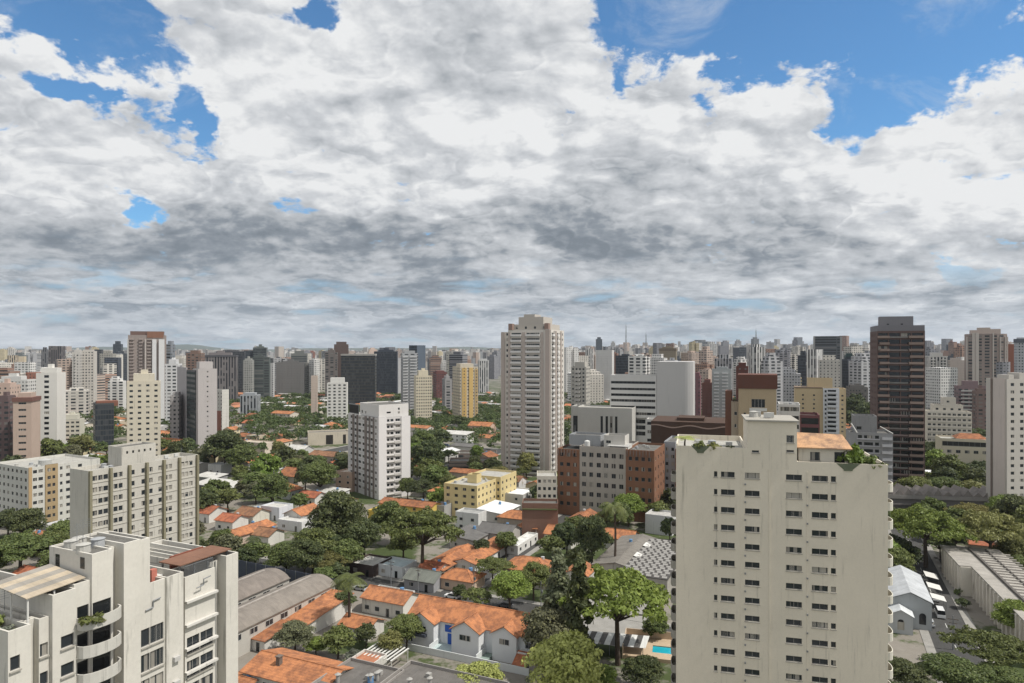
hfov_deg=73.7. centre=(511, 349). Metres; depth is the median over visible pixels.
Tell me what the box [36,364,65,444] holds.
tower
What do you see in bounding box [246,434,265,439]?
house
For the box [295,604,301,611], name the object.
window
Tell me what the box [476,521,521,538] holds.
house
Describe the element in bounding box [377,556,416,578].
house
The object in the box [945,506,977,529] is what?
tree
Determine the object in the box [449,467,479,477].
house
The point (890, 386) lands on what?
window
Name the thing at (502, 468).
tree
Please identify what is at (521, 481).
house
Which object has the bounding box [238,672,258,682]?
house
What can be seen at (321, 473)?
tree
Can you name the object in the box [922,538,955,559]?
tree
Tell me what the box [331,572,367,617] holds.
palm tree
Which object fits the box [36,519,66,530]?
house
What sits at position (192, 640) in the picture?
window
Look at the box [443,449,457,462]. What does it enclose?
tree
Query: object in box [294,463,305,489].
tree
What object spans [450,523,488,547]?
house
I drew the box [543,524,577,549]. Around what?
house
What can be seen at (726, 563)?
window
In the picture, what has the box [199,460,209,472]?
house
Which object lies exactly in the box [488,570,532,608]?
tree
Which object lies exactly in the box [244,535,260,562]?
palm tree
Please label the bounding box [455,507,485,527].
house
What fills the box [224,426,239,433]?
house
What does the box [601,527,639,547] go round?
house
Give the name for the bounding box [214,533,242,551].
tree
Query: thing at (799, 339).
tower
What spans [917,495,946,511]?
tree
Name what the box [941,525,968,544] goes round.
tree
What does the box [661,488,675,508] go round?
tree
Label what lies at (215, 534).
tree
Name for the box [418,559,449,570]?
house
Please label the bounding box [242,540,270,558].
tree
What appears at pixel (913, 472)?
window
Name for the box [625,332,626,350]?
broadcast mast
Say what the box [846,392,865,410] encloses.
tree
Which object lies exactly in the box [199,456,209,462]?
tree
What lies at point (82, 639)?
window
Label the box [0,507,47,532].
tree
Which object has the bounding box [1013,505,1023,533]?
tree
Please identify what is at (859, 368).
tower
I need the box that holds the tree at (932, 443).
[928,441,934,449]
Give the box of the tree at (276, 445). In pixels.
[270,441,283,451]
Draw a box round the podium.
[522,498,557,539]
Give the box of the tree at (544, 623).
[521,606,573,651]
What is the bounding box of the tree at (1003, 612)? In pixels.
[990,598,1023,627]
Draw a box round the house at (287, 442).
[277,438,292,445]
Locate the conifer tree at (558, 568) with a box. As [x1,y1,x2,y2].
[539,547,572,615]
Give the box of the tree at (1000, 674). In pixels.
[974,661,1023,682]
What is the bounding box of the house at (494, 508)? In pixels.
[476,500,520,521]
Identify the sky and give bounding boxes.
[0,0,1023,348]
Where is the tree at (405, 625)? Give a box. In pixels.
[385,613,426,648]
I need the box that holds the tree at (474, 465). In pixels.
[467,462,482,469]
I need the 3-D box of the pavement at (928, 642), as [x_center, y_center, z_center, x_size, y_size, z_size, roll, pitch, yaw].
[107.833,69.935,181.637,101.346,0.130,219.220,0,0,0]
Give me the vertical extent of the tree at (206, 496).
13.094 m
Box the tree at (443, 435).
[430,428,452,441]
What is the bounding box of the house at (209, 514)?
[199,504,226,522]
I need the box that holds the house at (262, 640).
[251,619,287,651]
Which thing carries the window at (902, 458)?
in the apartment tower at (897, 376)
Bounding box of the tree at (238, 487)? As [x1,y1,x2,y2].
[234,479,248,497]
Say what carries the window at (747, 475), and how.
in the apartment tower at (782, 557)
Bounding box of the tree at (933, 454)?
[925,448,945,466]
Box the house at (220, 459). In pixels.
[207,456,226,462]
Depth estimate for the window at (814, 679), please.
107.65 m
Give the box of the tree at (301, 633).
[271,619,315,650]
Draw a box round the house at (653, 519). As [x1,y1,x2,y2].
[645,509,675,535]
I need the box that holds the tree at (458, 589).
[452,584,466,599]
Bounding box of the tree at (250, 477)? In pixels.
[239,471,267,485]
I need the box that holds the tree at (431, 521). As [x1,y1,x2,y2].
[379,505,464,562]
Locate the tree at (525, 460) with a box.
[516,452,537,477]
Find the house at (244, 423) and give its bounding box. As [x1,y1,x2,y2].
[241,419,255,429]
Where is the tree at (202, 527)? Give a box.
[199,520,206,534]
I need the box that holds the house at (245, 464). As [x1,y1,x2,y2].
[238,454,282,465]
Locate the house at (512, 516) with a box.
[496,509,521,524]
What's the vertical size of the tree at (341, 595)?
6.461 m
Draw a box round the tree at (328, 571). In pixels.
[313,566,337,577]
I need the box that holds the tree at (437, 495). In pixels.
[426,486,443,501]
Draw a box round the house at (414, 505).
[378,497,441,511]
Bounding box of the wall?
[378,585,414,592]
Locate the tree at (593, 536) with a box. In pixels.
[571,514,613,563]
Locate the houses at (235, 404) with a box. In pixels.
[229,391,733,412]
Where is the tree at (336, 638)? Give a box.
[319,622,356,658]
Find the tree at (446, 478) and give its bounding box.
[438,473,456,487]
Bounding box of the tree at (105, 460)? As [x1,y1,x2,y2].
[103,453,107,462]
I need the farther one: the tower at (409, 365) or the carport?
the tower at (409, 365)
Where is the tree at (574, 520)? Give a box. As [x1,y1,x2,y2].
[564,516,581,526]
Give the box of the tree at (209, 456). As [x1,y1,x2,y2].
[200,441,216,462]
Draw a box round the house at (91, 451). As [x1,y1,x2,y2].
[80,448,94,454]
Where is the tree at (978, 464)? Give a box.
[966,460,985,469]
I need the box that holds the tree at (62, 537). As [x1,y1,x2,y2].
[26,530,69,557]
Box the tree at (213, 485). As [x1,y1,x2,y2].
[201,478,232,492]
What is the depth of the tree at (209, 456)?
400.16 m
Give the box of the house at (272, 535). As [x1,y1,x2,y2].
[250,526,283,544]
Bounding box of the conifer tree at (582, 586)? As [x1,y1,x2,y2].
[563,548,599,660]
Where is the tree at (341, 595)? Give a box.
[334,590,357,605]
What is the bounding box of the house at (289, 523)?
[278,515,311,531]
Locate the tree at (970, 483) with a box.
[959,479,984,488]
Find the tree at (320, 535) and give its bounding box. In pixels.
[292,527,338,573]
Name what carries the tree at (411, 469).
on the ground
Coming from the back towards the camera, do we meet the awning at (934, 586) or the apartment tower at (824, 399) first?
the apartment tower at (824, 399)
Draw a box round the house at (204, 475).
[199,472,227,480]
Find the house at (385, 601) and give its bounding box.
[359,584,418,617]
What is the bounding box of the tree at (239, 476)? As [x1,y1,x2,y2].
[231,471,247,480]
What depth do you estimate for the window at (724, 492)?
111.12 m
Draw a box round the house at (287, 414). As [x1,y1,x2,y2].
[271,410,298,418]
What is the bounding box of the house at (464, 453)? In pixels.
[458,450,496,456]
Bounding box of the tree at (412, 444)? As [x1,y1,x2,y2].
[410,442,421,452]
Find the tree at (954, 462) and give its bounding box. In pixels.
[929,453,969,473]
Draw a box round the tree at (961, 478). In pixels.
[954,474,968,483]
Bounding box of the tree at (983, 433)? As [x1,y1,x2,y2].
[975,430,985,436]
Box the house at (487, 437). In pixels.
[478,434,493,441]
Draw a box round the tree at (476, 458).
[466,455,481,464]
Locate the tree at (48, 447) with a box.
[40,438,65,456]
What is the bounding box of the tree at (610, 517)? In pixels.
[599,501,634,524]
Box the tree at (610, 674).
[595,663,618,682]
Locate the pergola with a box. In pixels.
[364,642,408,665]
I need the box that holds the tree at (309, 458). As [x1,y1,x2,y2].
[301,454,319,463]
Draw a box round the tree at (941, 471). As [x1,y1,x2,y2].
[932,465,961,480]
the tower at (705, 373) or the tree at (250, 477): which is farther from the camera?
the tower at (705, 373)
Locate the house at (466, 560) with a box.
[452,537,507,570]
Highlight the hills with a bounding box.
[5,344,496,352]
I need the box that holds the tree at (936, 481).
[929,476,959,487]
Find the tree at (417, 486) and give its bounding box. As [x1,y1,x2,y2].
[405,478,438,500]
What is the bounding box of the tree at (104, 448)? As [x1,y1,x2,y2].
[95,445,108,453]
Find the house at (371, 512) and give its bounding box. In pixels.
[368,506,377,517]
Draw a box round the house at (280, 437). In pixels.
[275,432,296,439]
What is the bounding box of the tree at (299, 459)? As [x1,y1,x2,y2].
[288,457,302,466]
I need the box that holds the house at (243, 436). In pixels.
[240,432,250,438]
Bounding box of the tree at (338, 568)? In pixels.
[328,561,348,577]
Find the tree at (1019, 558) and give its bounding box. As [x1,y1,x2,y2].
[1007,554,1023,569]
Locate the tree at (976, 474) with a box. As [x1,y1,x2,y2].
[961,466,985,485]
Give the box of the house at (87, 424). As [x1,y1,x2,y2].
[85,422,92,427]
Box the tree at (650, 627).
[641,616,669,635]
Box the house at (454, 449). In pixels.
[441,447,459,461]
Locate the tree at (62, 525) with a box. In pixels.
[43,519,69,535]
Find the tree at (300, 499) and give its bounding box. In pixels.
[291,492,310,506]
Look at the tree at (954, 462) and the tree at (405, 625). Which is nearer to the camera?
the tree at (405, 625)
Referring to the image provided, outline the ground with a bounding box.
[0,356,1023,682]
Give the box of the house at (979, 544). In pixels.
[965,539,995,548]
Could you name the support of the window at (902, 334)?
in the apartment tower at (897, 376)
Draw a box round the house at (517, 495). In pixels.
[505,487,531,509]
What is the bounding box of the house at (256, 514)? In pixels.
[234,506,269,523]
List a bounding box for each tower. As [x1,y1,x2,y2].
[0,349,7,360]
[0,362,12,367]
[0,368,19,378]
[0,373,35,391]
[0,379,20,396]
[0,392,14,460]
[6,347,16,354]
[7,355,17,363]
[12,392,40,458]
[14,362,35,372]
[15,353,27,361]
[18,356,25,361]
[26,352,40,368]
[26,372,40,378]
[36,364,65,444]
[41,347,48,366]
[49,346,64,367]
[56,358,71,389]
[66,387,89,420]
[66,411,84,440]
[72,348,82,387]
[81,350,96,410]
[93,349,102,373]
[93,400,117,451]
[97,374,104,400]
[100,351,115,367]
[102,364,116,373]
[104,357,120,377]
[105,374,116,399]
[108,376,125,409]
[113,341,122,352]
[116,351,126,385]
[116,354,122,377]
[127,331,165,421]
[127,370,160,455]
[165,358,181,422]
[166,341,174,363]
[170,391,181,438]
[175,355,185,366]
[177,361,216,447]
[186,350,204,369]
[205,351,237,400]
[216,350,245,391]
[217,389,228,430]
[240,392,260,414]
[243,356,253,393]
[244,350,252,357]
[250,354,269,397]
[253,344,267,356]
[270,357,287,390]
[270,363,274,398]
[276,359,304,394]
[291,351,307,364]
[304,350,312,358]
[305,362,308,393]
[309,358,319,392]
[311,375,317,414]
[317,359,324,389]
[321,351,327,358]
[325,349,337,396]
[327,377,347,422]
[334,342,348,377]
[341,354,376,403]
[348,401,409,499]
[368,348,376,353]
[374,348,397,393]
[397,348,401,357]
[398,358,400,392]
[401,351,417,415]
[409,345,424,369]
[414,368,431,423]
[429,355,440,385]
[433,370,446,399]
[440,360,445,371]
[442,374,451,409]
[446,350,458,375]
[449,351,467,378]
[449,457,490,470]
[452,363,477,417]
[478,359,488,392]
[487,355,497,378]
[492,350,500,375]
[501,314,563,475]
[564,346,578,391]
[567,372,570,401]
[571,362,589,430]
[579,356,588,365]
[585,347,592,368]
[590,369,603,403]
[593,355,595,368]
[596,337,601,349]
[596,350,613,398]
[612,347,622,354]
[614,352,618,373]
[616,354,631,373]
[623,342,628,353]
[628,354,649,373]
[638,348,644,353]
[650,354,666,373]
[653,343,662,353]
[659,346,676,359]
[671,411,892,682]
[681,351,698,363]
[689,341,698,351]
[694,340,706,345]
[695,362,713,371]
[695,372,700,415]
[698,368,711,411]
[699,346,712,364]
[702,379,711,416]
[705,342,717,355]
[712,367,731,417]
[715,355,732,389]
[718,346,728,354]
[721,341,728,345]
[733,347,745,361]
[733,357,746,396]
[735,340,740,346]
[736,362,747,399]
[747,344,764,372]
[751,337,758,346]
[761,353,782,414]
[765,349,774,355]
[766,341,773,348]
[775,348,789,366]
[776,353,788,366]
[783,367,800,401]
[790,352,797,372]
[792,339,797,345]
[792,345,805,354]
[793,377,845,436]
[794,337,801,344]
[798,351,805,385]
[806,349,822,385]
[813,336,841,387]
[818,355,839,387]
[842,336,848,350]
[842,358,850,388]
[843,346,862,358]
[844,353,853,358]
[846,383,867,401]
[849,353,869,402]
[870,316,924,486]
[925,341,933,348]
[925,347,937,355]
[925,353,947,366]
[925,367,957,408]
[941,339,952,349]
[948,342,961,355]
[948,358,963,384]
[953,346,963,357]
[954,381,985,411]
[964,328,1007,385]
[972,385,985,430]
[986,372,1023,502]
[996,362,1009,377]
[1008,344,1013,371]
[1013,337,1023,372]
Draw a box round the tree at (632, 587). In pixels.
[556,563,670,665]
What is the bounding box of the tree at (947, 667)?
[918,651,991,682]
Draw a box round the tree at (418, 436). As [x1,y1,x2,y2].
[410,430,435,442]
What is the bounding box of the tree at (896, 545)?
[888,540,900,550]
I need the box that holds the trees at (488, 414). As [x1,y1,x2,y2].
[66,392,985,452]
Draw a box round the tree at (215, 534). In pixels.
[206,528,231,544]
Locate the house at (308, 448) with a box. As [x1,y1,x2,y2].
[289,444,312,452]
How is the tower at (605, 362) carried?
on the ground
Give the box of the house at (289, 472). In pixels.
[279,466,304,485]
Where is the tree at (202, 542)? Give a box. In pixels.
[199,539,213,546]
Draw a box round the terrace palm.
[675,435,698,445]
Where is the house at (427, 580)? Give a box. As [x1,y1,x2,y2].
[402,567,443,592]
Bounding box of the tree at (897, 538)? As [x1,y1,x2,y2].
[888,533,911,543]
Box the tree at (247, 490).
[241,481,261,503]
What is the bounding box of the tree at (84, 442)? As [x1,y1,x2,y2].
[67,434,97,454]
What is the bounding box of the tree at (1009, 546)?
[988,537,1023,555]
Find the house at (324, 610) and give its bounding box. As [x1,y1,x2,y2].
[285,589,354,633]
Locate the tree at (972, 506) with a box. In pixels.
[943,502,991,534]
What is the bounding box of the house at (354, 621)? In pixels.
[337,612,384,640]
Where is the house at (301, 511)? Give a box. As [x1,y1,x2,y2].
[283,503,317,517]
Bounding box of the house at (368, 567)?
[350,554,391,577]
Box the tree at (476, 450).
[469,444,483,455]
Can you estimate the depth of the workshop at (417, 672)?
131.79 m
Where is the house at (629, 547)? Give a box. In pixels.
[591,534,657,570]
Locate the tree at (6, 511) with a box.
[0,508,15,534]
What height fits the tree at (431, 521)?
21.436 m
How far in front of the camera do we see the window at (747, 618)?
110.15 m
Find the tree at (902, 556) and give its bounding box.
[888,547,916,571]
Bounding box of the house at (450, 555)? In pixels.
[426,543,473,572]
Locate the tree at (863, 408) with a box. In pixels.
[855,401,869,413]
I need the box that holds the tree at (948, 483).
[940,479,963,488]
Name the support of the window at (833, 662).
in the apartment tower at (782, 557)
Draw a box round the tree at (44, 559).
[36,553,48,566]
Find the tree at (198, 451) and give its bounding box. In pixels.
[187,448,206,456]
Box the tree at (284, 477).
[278,473,288,482]
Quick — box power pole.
[947,616,956,649]
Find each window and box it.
[9,655,21,673]
[39,642,49,659]
[40,671,46,682]
[61,633,75,651]
[61,661,75,679]
[77,604,87,617]
[77,631,87,646]
[77,659,87,674]
[93,598,109,614]
[93,624,109,644]
[93,651,109,671]
[141,628,150,649]
[141,653,150,675]
[150,622,164,645]
[150,647,164,670]
[150,671,162,682]
[187,633,200,656]
[187,657,200,679]
[193,673,211,682]
[200,627,214,649]
[200,650,214,672]
[250,625,257,634]
[266,618,272,626]
[281,611,287,618]
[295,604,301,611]
[459,634,469,641]
[499,638,508,645]
[525,643,530,648]
[573,416,577,431]
[601,416,602,432]
[606,416,607,433]
[610,416,611,432]
[611,381,654,383]
[611,388,654,390]
[611,393,654,396]
[611,399,654,401]
[611,405,654,408]
[615,416,616,432]
[636,412,654,414]
[636,419,644,423]
[636,425,644,429]
[636,431,644,435]
[720,472,734,478]
[720,489,734,496]
[720,525,734,531]
[720,542,734,549]
[720,560,734,567]
[720,578,734,585]
[720,595,734,602]
[720,613,734,620]
[720,631,734,638]
[720,648,734,656]
[720,666,734,673]
[721,507,734,513]
[744,473,759,479]
[744,490,759,497]
[744,508,759,515]
[744,526,759,533]
[744,562,759,569]
[744,580,759,587]
[744,597,759,605]
[744,615,759,622]
[744,633,759,640]
[744,651,759,658]
[744,669,759,676]
[745,544,759,551]
[752,399,764,407]
[780,407,798,410]
[785,474,802,481]
[785,492,802,499]
[785,511,802,517]
[785,529,802,535]
[785,547,802,554]
[785,583,802,590]
[785,601,802,608]
[785,619,802,627]
[785,637,802,645]
[785,655,802,663]
[785,673,802,681]
[786,435,794,443]
[786,565,802,572]
[801,418,817,423]
[801,427,817,432]
[810,452,820,461]
[811,475,828,482]
[811,494,828,500]
[811,512,828,519]
[811,530,828,537]
[811,548,828,556]
[811,567,828,574]
[811,585,828,592]
[811,603,828,611]
[811,622,828,629]
[811,640,828,647]
[811,658,828,666]
[811,676,827,682]
[830,476,836,482]
[830,495,836,501]
[830,513,836,519]
[830,531,836,538]
[830,550,836,556]
[830,568,836,575]
[830,587,836,593]
[830,605,836,611]
[830,623,836,630]
[830,642,836,648]
[830,660,836,667]
[834,452,844,462]
[878,333,887,335]
[878,346,887,349]
[878,359,887,362]
[878,365,887,369]
[878,372,887,374]
[878,378,887,382]
[878,385,887,388]
[878,391,887,393]
[878,398,887,401]
[878,404,887,408]
[878,411,887,413]
[878,417,887,420]
[889,333,899,335]
[889,339,899,343]
[889,346,899,348]
[889,353,899,356]
[889,359,899,362]
[889,366,899,369]
[889,372,899,375]
[889,379,899,381]
[889,385,899,388]
[889,392,899,395]
[889,398,899,401]
[889,405,899,407]
[889,411,899,414]
[889,418,899,420]
[889,424,899,427]
[898,619,903,629]
[901,333,910,335]
[901,339,910,343]
[901,346,910,348]
[901,353,910,356]
[901,359,910,362]
[901,366,910,369]
[901,372,910,376]
[901,379,910,382]
[901,385,910,388]
[901,392,910,395]
[901,398,910,402]
[901,405,910,408]
[901,411,910,415]
[901,418,910,421]
[901,424,910,427]
[901,431,910,434]
[901,437,910,441]
[901,444,910,447]
[901,451,910,454]
[901,457,910,460]
[901,464,910,466]
[901,470,910,473]
[912,333,922,335]
[912,339,922,341]
[912,346,922,348]
[912,359,922,361]
[912,366,922,368]
[912,372,922,374]
[912,379,922,381]
[912,385,922,387]
[912,392,922,394]
[912,399,922,401]
[912,405,922,407]
[912,412,922,414]
[912,418,922,421]
[912,425,922,427]
[912,431,922,434]
[912,438,922,440]
[912,444,922,447]
[912,451,922,454]
[912,458,922,460]
[912,464,922,467]
[912,471,922,474]
[919,613,925,624]
[942,441,985,446]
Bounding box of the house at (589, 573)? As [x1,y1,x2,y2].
[566,562,594,586]
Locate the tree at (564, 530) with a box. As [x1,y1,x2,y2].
[551,521,577,553]
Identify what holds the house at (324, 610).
on the ground
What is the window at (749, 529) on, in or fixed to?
in the apartment tower at (782, 557)
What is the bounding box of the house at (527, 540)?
[507,532,537,554]
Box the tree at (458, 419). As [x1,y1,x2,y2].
[451,415,467,424]
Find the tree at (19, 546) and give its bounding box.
[0,528,59,567]
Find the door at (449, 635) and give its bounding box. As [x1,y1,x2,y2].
[448,633,450,643]
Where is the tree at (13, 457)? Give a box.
[0,454,25,461]
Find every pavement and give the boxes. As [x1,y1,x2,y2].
[259,557,670,626]
[352,586,623,633]
[481,544,541,587]
[888,530,946,682]
[921,538,993,662]
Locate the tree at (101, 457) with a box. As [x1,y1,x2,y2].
[97,454,107,462]
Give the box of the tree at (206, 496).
[199,488,220,508]
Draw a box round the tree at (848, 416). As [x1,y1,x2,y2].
[846,410,856,425]
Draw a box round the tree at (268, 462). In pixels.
[249,452,283,474]
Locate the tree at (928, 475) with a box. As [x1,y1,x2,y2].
[925,471,933,479]
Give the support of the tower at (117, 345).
on the ground
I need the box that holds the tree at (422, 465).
[413,457,443,487]
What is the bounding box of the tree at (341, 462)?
[332,454,347,470]
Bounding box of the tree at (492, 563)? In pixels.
[474,556,516,583]
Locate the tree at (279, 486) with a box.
[251,473,294,501]
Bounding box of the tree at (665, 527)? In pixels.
[660,517,675,539]
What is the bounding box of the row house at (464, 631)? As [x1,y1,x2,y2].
[399,594,542,676]
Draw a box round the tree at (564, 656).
[521,629,605,682]
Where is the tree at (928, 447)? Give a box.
[925,444,932,452]
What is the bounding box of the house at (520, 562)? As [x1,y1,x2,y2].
[503,555,550,589]
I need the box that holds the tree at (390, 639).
[376,629,404,655]
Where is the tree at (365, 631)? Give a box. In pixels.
[354,622,376,646]
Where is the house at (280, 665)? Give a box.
[239,647,353,682]
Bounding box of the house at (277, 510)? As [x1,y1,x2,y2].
[261,502,292,520]
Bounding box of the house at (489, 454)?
[479,451,498,458]
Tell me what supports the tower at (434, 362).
on the ground
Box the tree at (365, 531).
[343,518,381,555]
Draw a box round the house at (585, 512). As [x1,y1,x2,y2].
[569,508,597,517]
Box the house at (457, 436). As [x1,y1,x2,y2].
[447,430,473,442]
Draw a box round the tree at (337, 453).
[333,451,347,460]
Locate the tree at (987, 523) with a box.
[956,508,1023,548]
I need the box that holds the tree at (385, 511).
[369,500,410,527]
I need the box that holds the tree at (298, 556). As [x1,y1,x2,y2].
[284,538,324,572]
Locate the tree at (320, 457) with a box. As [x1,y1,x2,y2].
[316,455,326,461]
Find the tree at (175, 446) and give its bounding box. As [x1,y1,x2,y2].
[165,440,188,453]
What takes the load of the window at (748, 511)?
in the apartment tower at (782, 557)
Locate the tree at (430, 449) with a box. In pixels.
[410,440,444,466]
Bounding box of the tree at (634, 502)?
[613,493,646,525]
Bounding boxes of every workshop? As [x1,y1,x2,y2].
[312,657,404,682]
[380,660,509,682]
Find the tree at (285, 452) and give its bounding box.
[272,444,297,467]
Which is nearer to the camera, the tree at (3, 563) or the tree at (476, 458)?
the tree at (3, 563)
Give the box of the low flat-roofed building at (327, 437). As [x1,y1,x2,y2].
[308,429,347,445]
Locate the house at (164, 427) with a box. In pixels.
[161,424,169,430]
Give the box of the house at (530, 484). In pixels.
[524,480,536,487]
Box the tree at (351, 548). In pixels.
[328,538,365,570]
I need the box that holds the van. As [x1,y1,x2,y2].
[934,605,945,618]
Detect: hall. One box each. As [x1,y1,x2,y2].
[623,538,675,594]
[651,415,724,442]
[888,483,987,508]
[940,545,1023,640]
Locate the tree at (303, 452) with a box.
[297,449,308,456]
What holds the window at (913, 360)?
in the apartment tower at (897, 376)
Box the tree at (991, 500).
[984,494,1013,514]
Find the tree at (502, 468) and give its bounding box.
[492,466,517,481]
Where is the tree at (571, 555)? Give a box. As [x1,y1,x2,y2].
[565,546,594,562]
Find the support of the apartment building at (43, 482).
on the ground
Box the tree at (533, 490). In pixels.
[529,485,536,497]
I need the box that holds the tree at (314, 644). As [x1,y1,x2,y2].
[302,635,326,654]
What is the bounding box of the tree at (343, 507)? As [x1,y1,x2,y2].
[305,489,369,534]
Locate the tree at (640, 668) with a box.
[621,654,663,682]
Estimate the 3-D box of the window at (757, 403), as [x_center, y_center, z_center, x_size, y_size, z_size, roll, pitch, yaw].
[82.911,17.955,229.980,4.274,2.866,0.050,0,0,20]
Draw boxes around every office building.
[557,432,664,521]
[572,404,635,440]
[610,361,694,442]
[646,417,653,442]
[935,433,985,463]
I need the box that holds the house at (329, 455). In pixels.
[309,450,340,461]
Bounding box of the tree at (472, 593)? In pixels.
[461,586,491,603]
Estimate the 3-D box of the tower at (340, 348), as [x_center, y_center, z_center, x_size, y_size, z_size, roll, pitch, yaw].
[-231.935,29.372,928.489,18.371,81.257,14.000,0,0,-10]
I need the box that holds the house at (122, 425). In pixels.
[115,424,126,434]
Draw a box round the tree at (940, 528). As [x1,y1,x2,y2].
[930,523,941,531]
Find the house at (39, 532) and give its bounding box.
[32,529,43,535]
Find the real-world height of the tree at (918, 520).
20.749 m
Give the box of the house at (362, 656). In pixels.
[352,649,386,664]
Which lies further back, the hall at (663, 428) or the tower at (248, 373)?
the tower at (248, 373)
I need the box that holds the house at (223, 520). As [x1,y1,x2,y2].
[214,512,249,529]
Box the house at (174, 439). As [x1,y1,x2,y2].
[161,437,181,451]
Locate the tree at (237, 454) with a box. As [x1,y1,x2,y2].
[218,443,259,464]
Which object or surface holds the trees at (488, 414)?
on the ground
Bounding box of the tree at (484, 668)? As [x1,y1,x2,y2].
[455,660,505,682]
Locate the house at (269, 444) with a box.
[245,440,273,453]
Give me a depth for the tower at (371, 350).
1646.01 m
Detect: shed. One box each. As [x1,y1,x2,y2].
[238,560,347,590]
[238,568,290,604]
[238,574,334,657]
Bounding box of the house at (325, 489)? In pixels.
[311,486,349,493]
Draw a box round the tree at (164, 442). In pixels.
[161,436,173,447]
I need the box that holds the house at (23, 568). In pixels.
[12,564,37,573]
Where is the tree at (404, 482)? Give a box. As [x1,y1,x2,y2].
[397,477,413,498]
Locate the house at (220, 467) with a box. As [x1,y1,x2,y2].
[208,462,231,473]
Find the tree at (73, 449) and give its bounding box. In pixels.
[62,444,82,455]
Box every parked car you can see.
[353,584,366,590]
[444,592,459,599]
[497,601,512,608]
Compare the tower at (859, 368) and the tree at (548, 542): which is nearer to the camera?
the tree at (548, 542)
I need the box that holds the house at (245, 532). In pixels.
[230,519,276,543]
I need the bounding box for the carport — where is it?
[588,631,648,655]
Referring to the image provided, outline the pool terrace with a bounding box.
[622,628,671,663]
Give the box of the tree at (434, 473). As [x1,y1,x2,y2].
[420,464,448,483]
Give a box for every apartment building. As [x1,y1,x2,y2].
[0,454,99,530]
[0,518,237,682]
[70,442,198,544]
[444,468,515,515]
[537,471,556,498]
[664,436,676,508]
[725,373,776,439]
[778,402,819,432]
[846,414,892,481]
[925,397,971,441]
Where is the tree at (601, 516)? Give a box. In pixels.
[595,512,607,524]
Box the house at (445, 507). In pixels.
[437,501,451,515]
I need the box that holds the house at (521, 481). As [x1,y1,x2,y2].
[516,475,526,487]
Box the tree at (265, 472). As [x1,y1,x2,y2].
[259,470,272,474]
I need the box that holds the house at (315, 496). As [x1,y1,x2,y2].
[300,490,324,504]
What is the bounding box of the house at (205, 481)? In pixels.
[199,477,241,492]
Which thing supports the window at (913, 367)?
in the apartment tower at (897, 376)
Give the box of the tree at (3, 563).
[0,551,11,568]
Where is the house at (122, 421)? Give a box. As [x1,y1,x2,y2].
[115,419,126,425]
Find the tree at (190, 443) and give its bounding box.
[182,437,198,450]
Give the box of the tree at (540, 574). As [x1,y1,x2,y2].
[519,561,550,599]
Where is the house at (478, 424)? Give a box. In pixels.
[467,421,495,434]
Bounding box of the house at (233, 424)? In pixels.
[230,419,244,426]
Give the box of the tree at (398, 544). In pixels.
[386,529,419,557]
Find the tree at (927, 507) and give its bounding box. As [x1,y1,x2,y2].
[922,505,931,510]
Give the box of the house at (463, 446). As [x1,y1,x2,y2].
[450,442,481,449]
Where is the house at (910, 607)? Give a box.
[888,565,933,635]
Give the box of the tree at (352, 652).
[345,648,360,659]
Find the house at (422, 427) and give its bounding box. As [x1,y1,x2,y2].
[410,424,433,435]
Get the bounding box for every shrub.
[0,613,5,625]
[0,624,14,630]
[78,611,104,626]
[691,440,705,449]
[707,441,721,449]
[836,443,867,463]
[858,455,877,468]
[953,589,961,594]
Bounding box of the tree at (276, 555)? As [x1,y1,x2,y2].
[262,543,296,568]
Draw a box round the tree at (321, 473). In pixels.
[298,460,339,486]
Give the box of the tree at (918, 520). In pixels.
[890,503,978,567]
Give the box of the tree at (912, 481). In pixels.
[893,476,933,487]
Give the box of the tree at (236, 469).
[230,464,251,476]
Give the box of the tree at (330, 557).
[308,549,353,568]
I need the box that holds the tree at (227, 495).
[215,487,244,511]
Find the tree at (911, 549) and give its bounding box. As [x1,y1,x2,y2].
[897,541,923,563]
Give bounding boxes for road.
[228,401,568,475]
[240,432,500,451]
[251,559,670,631]
[411,429,570,479]
[445,514,571,590]
[891,521,983,682]
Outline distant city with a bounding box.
[0,339,1013,366]
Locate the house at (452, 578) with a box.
[440,567,486,590]
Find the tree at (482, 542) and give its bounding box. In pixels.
[473,538,489,548]
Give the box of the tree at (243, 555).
[236,547,259,562]
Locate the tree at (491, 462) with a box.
[483,456,502,468]
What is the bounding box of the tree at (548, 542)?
[536,535,565,553]
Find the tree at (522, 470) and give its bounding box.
[515,467,531,474]
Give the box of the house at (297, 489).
[275,483,304,499]
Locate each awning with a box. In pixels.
[923,571,938,584]
[926,582,941,590]
[930,593,946,607]
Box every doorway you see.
[326,435,332,443]
[343,434,345,443]
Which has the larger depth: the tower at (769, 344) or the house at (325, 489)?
the tower at (769, 344)
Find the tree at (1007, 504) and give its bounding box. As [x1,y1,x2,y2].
[988,494,1023,520]
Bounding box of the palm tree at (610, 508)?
[598,502,628,556]
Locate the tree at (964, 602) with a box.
[954,597,971,607]
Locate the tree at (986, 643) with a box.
[936,624,1023,666]
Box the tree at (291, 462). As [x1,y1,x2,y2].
[281,459,298,466]
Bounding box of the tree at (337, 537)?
[327,533,345,548]
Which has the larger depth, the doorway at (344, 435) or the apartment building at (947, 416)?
the doorway at (344, 435)
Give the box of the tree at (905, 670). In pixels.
[888,656,928,682]
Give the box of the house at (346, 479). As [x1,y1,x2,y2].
[336,468,354,491]
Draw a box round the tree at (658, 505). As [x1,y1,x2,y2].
[643,500,670,511]
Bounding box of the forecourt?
[571,593,649,646]
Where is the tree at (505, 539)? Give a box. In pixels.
[494,531,518,556]
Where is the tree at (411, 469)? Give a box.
[410,465,416,477]
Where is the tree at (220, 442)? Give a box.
[200,429,248,462]

